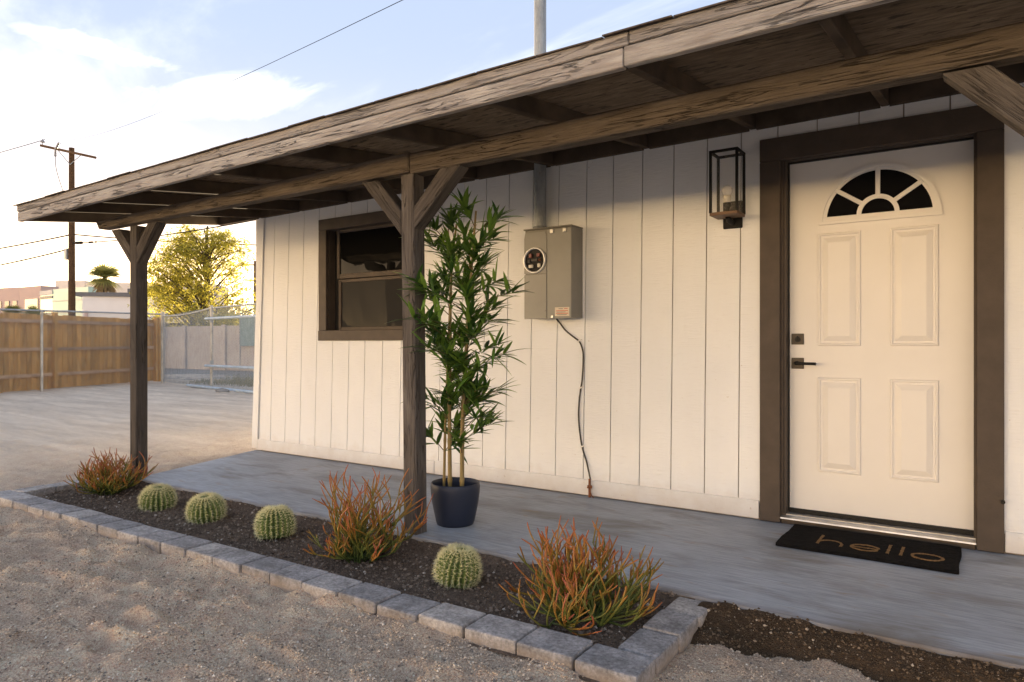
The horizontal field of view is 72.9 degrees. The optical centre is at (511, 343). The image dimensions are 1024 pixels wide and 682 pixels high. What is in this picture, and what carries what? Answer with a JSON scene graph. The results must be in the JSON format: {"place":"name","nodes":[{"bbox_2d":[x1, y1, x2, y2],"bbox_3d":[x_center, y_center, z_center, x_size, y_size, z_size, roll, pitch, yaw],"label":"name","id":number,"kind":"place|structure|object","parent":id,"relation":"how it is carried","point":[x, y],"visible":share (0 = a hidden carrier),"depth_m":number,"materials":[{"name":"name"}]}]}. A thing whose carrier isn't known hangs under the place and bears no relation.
{"place":"outdoors","nodes":[
{"label":"outdoors","id":0,"kind":"place"},
{"bbox_2d":[165,368,253,380],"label":"alley paving","id":1,"kind":"structure","parent":0,"point":[213,373],"depth_m":26.12,"materials":[{"name":"grey concrete"}]},
{"bbox_2d":[216,388,229,391],"bbox_3d":[-6.702,1.088,16.055,0.336,0.130,0.306,0,0,34],"label":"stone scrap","id":2,"kind":"object","parent":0,"point":[222,390],"visible":0.8,"depth_m":15.96,"materials":[{"name":"grey stone"}]},
{"bbox_2d":[0,0,724,314],"label":"sky","id":3,"kind":"structure","parent":0,"point":[70,70],"materials":[{"name":"white"}]},
{"bbox_2d":[0,369,976,681],"bbox_3d":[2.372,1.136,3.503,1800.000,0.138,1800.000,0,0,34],"label":"ground","id":4,"kind":"structure","parent":0,"point":[50,435],"depth_m":3.03,"materials":[{"name":"beige gravel"}]},
{"bbox_2d":[1,304,22,313],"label":"fan palm","id":5,"kind":"object","parent":4,"relation":"on","point":[11,307],"visible":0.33,"depth_m":29.84,"materials":[{"name":"green plant"}]},
{"bbox_2d":[0,286,58,313],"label":"pink office building","id":6,"kind":"structure","parent":4,"relation":"on","point":[23,297],"depth_m":127.46,"materials":[{"name":"paint"}]},
{"bbox_2d":[25,298,37,308],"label":"window","id":7,"kind":"structure","parent":6,"relation":"in","point":[29,302],"depth_m":125.49,"materials":[{"name":"beige glass"}]},
{"bbox_2d":[23,304,48,314],"bbox_3d":[-20.667,-0.256,30.114,1.217,3.014,1.226,0,0,34],"label":"fan palm","id":8,"kind":"object","parent":4,"relation":"on","point":[32,307],"visible":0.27,"depth_m":29.91,"materials":[{"name":"green plant"}]},
{"bbox_2d":[40,139,96,315],"bbox_3d":[-25.489,-5.215,39.972,3.225,13.122,0.572,0,0,-3],"label":"utility pole","id":9,"kind":"object","parent":4,"relation":"on","point":[69,253],"visible":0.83,"depth_m":39.88,"materials":[{"name":"brown wood"}]},
{"bbox_2d":[0,139,44,152],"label":"power line","id":10,"kind":"object","parent":9,"relation":"attached to","point":[21,146],"visible":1,"depth_m":40.59,"materials":[{"name":"black metal"}]},
{"bbox_2d":[0,250,63,265],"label":"power line","id":11,"kind":"object","parent":9,"relation":"attached to","point":[32,257],"visible":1,"depth_m":40.77,"materials":[{"name":"black metal"}]},
{"bbox_2d":[0,235,67,248],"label":"power line","id":12,"kind":"object","parent":9,"relation":"attached to","point":[33,242],"visible":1,"depth_m":41.02,"materials":[{"name":"black metal"}]},
{"bbox_2d":[75,220,254,243],"bbox_3d":[-14.373,-5.247,30.455,29.158,1.169,0.170,0,0,41],"label":"power line","id":13,"kind":"object","parent":9,"relation":"attached to","point":[78,242],"visible":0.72,"depth_m":30.78,"materials":[{"name":"black metal"}]},
{"bbox_2d":[74,234,255,245],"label":"power line","id":14,"kind":"object","parent":9,"relation":"attached to","point":[158,241],"visible":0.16,"depth_m":40.16,"materials":[{"name":"black metal"}]},
{"bbox_2d":[50,0,401,140],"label":"power line","id":15,"kind":"object","parent":9,"relation":"attached to","point":[270,63],"visible":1,"depth_m":8.77,"materials":[{"name":"black metal"}]},
{"bbox_2d":[40,287,96,315],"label":"green office building","id":16,"kind":"structure","parent":4,"relation":"on","point":[55,299],"depth_m":115.84,"materials":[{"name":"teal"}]},
{"bbox_2d":[0,312,160,392],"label":"wood fence","id":17,"kind":"object","parent":4,"relation":"on","point":[8,346],"visible":0.54,"depth_m":17.84,"materials":[{"name":"brown wood"}]},
{"bbox_2d":[0,308,167,392],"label":"chain link fence","id":18,"kind":"object","parent":4,"relation":"on","point":[41,344],"visible":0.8,"depth_m":17.21,"materials":[{"name":"metal"}]},
{"bbox_2d":[85,262,124,291],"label":"fan palm","id":19,"kind":"object","parent":4,"relation":"on","point":[104,283],"visible":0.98,"depth_m":65.42,"materials":[{"name":"green plant"}]},
{"bbox_2d":[55,281,227,305],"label":"pale office block","id":20,"kind":"structure","parent":4,"relation":"on","point":[124,287],"depth_m":160.93,"materials":[{"name":"paint"}]},
{"bbox_2d":[76,289,219,324],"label":"white low building","id":21,"kind":"structure","parent":4,"relation":"on","point":[107,301],"depth_m":60.35,"materials":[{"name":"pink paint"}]},
{"bbox_2d":[127,224,255,326],"bbox_3d":[-17.144,-2.581,38.127,7.622,8.200,7.562,0,0,-42],"label":"feathery tree","id":22,"kind":"object","parent":4,"relation":"on","point":[175,278],"visible":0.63,"depth_m":37.05,"materials":[{"name":"green plant"}]},
{"bbox_2d":[161,303,255,389],"bbox_3d":[-7.499,0.185,17.487,7.368,2.320,0.249,0,0,43],"label":"chain link gate fence","id":23,"kind":"object","parent":4,"relation":"on","point":[211,365],"visible":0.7,"depth_m":17.72,"materials":[{"name":"metal"}]},
{"bbox_2d":[165,325,254,370],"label":"block wall","id":24,"kind":"structure","parent":4,"relation":"on","point":[201,363],"depth_m":30.34,"materials":[{"name":"grey paint"}]},
{"bbox_2d":[181,300,238,325],"bbox_3d":[-14.259,-0.522,34.817,4.883,3.236,4.578,0,0,41],"label":"bush","id":25,"kind":"object","parent":4,"relation":"on","point":[187,309],"visible":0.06,"depth_m":34.22,"materials":[{"name":"green plant"}]},
{"bbox_2d":[186,384,252,392],"bbox_3d":[-6.807,1.090,16.522,4.664,0.067,0.070,0,0,44],"label":"ground pipe","id":26,"kind":"object","parent":4,"relation":"on","point":[215,388],"visible":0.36,"depth_m":16.85,"materials":[{"name":"grey metal"}]},
{"bbox_2d":[189,373,253,386],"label":"dry weeds","id":27,"kind":"object","parent":4,"relation":"on","point":[229,380],"visible":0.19,"depth_m":19.03,"materials":[{"name":"beige plant"}]},
{"bbox_2d":[218,311,254,325],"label":"bush","id":28,"kind":"object","parent":4,"relation":"on","point":[231,321],"visible":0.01,"depth_m":31.70,"materials":[{"name":"green plant"}]},
{"bbox_2d":[239,314,255,370],"bbox_3d":[-10.983,-0.030,28.790,1.080,2.350,0.055,0,0,34],"label":"hanging screen","id":29,"kind":"object","parent":4,"relation":"on","point":[250,339],"visible":0.34,"depth_m":28.86,"materials":[{"name":"metal"}]},
{"bbox_2d":[246,261,255,314],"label":"utility pole","id":30,"kind":"object","parent":4,"relation":"on","point":[254,264],"visible":0.32,"depth_m":69.86,"materials":[{"name":"brown wood"}]},
{"bbox_2d":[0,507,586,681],"bbox_3d":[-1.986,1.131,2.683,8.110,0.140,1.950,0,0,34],"label":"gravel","id":31,"kind":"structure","parent":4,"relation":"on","point":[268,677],"depth_m":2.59,"materials":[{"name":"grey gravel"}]},
{"bbox_2d":[0,476,707,681],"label":"paver edging","id":32,"kind":"object","parent":4,"relation":"on","point":[659,641],"visible":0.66,"depth_m":2.77,"materials":[{"name":"grey concrete"}]},
{"bbox_2d":[41,476,694,681],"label":"planting bed soil","id":33,"kind":"structure","parent":4,"relation":"on","point":[490,588],"depth_m":3.44,"materials":[{"name":"brown soil"}]},
{"bbox_2d":[63,448,158,495],"bbox_3d":[-2.955,0.938,5.118,0.644,0.352,0.624,0,0,34],"label":"fire stick shrub","id":34,"kind":"object","parent":33,"relation":"on","point":[114,481],"visible":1,"depth_m":5.04,"materials":[{"name":"orange plant"}]},
{"bbox_2d":[136,482,177,511],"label":"barrel cactus","id":35,"kind":"object","parent":33,"relation":"on","point":[160,497],"visible":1,"depth_m":4.58,"materials":[{"name":"green plant"}]},
{"bbox_2d":[184,491,228,523],"bbox_3d":[-1.915,1.022,4.337,0.268,0.195,0.270,2,9,34],"label":"barrel cactus","id":36,"kind":"object","parent":33,"relation":"on","point":[202,508],"visible":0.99,"depth_m":4.28,"materials":[{"name":"green plant"}]},
{"bbox_2d":[252,503,297,540],"bbox_3d":[-1.356,1.016,3.966,0.264,0.208,0.263,-9,-8,34],"label":"barrel cactus","id":37,"kind":"object","parent":33,"relation":"on","point":[274,521],"visible":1,"depth_m":3.90,"materials":[{"name":"green plant"}]},
{"bbox_2d":[303,465,433,562],"bbox_3d":[-0.743,0.872,3.571,0.674,0.485,0.579,0,0,11],"label":"fire stick shrub","id":38,"kind":"object","parent":33,"relation":"on","point":[355,543],"visible":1,"depth_m":3.51,"materials":[{"name":"orange plant"}]},
{"bbox_2d":[431,542,483,589],"bbox_3d":[-0.248,1.019,3.198,0.256,0.205,0.255,6,-3,34],"label":"barrel cactus","id":39,"kind":"object","parent":33,"relation":"on","point":[457,566],"visible":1,"depth_m":3.14,"materials":[{"name":"green plant"}]},
{"bbox_2d":[499,516,663,635],"bbox_3d":[0.280,0.913,2.799,0.675,0.402,0.652,0,0,3],"label":"fire stick shrub","id":40,"kind":"object","parent":33,"relation":"on","point":[573,604],"visible":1,"depth_m":2.74,"materials":[{"name":"plant"}]},
{"bbox_2d":[13,0,1023,555],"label":"house","id":41,"kind":"structure","parent":4,"relation":"on","point":[829,334],"depth_m":4.03,"materials":[{"name":"white paint"}]},
{"bbox_2d":[318,211,402,340],"bbox_3d":[-1.230,-0.572,5.987,1.188,1.090,0.123,0,0,34],"label":"window","id":42,"kind":"structure","parent":41,"relation":"in","point":[358,254],"depth_m":6.06,"materials":[{"name":"brown wood"}]},
{"bbox_2d":[523,0,582,318],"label":"electric meter box","id":43,"kind":"object","parent":41,"relation":"attached to","point":[553,263],"visible":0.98,"depth_m":4.76,"materials":[{"name":"grey metal"}]},
{"bbox_2d":[547,227,571,318],"bbox_3d":[0.320,-0.476,4.701,0.189,0.611,0.007,0,0,34],"label":"breaker door","id":44,"kind":"structure","parent":43,"relation":"in","point":[559,243],"depth_m":4.70,"materials":[{"name":"grey metal"}]},
{"bbox_2d":[556,319,590,478],"bbox_3d":[0.428,0.373,4.799,0.272,1.098,0.030,0,0,33],"label":"ground wire","id":45,"kind":"object","parent":41,"relation":"attached to","point":[581,387],"visible":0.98,"depth_m":4.77,"materials":[{"name":"grey plastic"}]},
{"bbox_2d":[587,479,593,497],"bbox_3d":[0.533,0.998,4.708,0.047,0.155,0.046,0,0,12],"label":"ground rod","id":46,"kind":"object","parent":41,"relation":"attached to","point":[589,486],"visible":0.95,"depth_m":4.71,"materials":[{"name":"orange metal"}]},
{"bbox_2d":[709,147,744,228],"bbox_3d":[1.284,-0.915,4.113,0.168,0.435,0.206,0,0,34],"label":"wall lantern","id":47,"kind":"object","parent":41,"relation":"attached to","point":[732,214],"depth_m":4.10,"materials":[{"name":"black metal"}]},
{"bbox_2d":[790,140,973,529],"bbox_3d":[2.015,-0.045,3.840,0.916,2.037,0.109,0,0,34],"label":"front door","id":48,"kind":"structure","parent":41,"relation":"in","point":[882,243],"depth_m":3.82,"materials":[{"name":"white paint"}]},
{"bbox_2d":[141,450,1023,669],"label":"patio slab","id":49,"kind":"structure","parent":4,"relation":"on","point":[974,609],"depth_m":3.40,"materials":[{"name":"grey concrete"}]},
{"bbox_2d":[430,477,479,527],"bbox_3d":[-0.330,0.924,4.030,0.287,0.242,0.287,0,0,34],"label":"planter pot","id":50,"kind":"object","parent":49,"relation":"on","point":[455,505],"visible":0.94,"depth_m":3.92,"materials":[{"name":"blue plastic"}]},
{"bbox_2d":[387,186,533,486],"bbox_3d":[-0.350,-0.010,3.952,0.823,1.730,0.731,0,0,-19],"label":"bamboo plant","id":51,"kind":"object","parent":50,"relation":"in","point":[470,392],"visible":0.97,"depth_m":3.90,"materials":[{"name":"green plant"}]},
{"bbox_2d":[775,524,961,574],"bbox_3d":[1.816,1.034,3.544,0.806,0.021,0.464,0,0,34],"label":"doormat","id":52,"kind":"object","parent":49,"relation":"on","point":[916,554],"visible":1,"depth_m":3.49,"materials":[{"name":"black rubber"}]},
{"bbox_2d":[690,601,1023,681],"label":"dirt strip","id":53,"kind":"object","parent":4,"relation":"on","point":[799,654],"visible":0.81,"depth_m":2.48,"materials":[{"name":"brown soil"}]},
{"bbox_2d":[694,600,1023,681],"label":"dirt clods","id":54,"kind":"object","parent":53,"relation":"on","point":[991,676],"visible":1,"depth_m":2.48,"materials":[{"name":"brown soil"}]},
{"bbox_2d":[657,644,877,681],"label":"gravel ground","id":55,"kind":"structure","parent":0,"point":[750,662],"depth_m":2.38,"materials":[{"name":"grey gravel"}]}
]}

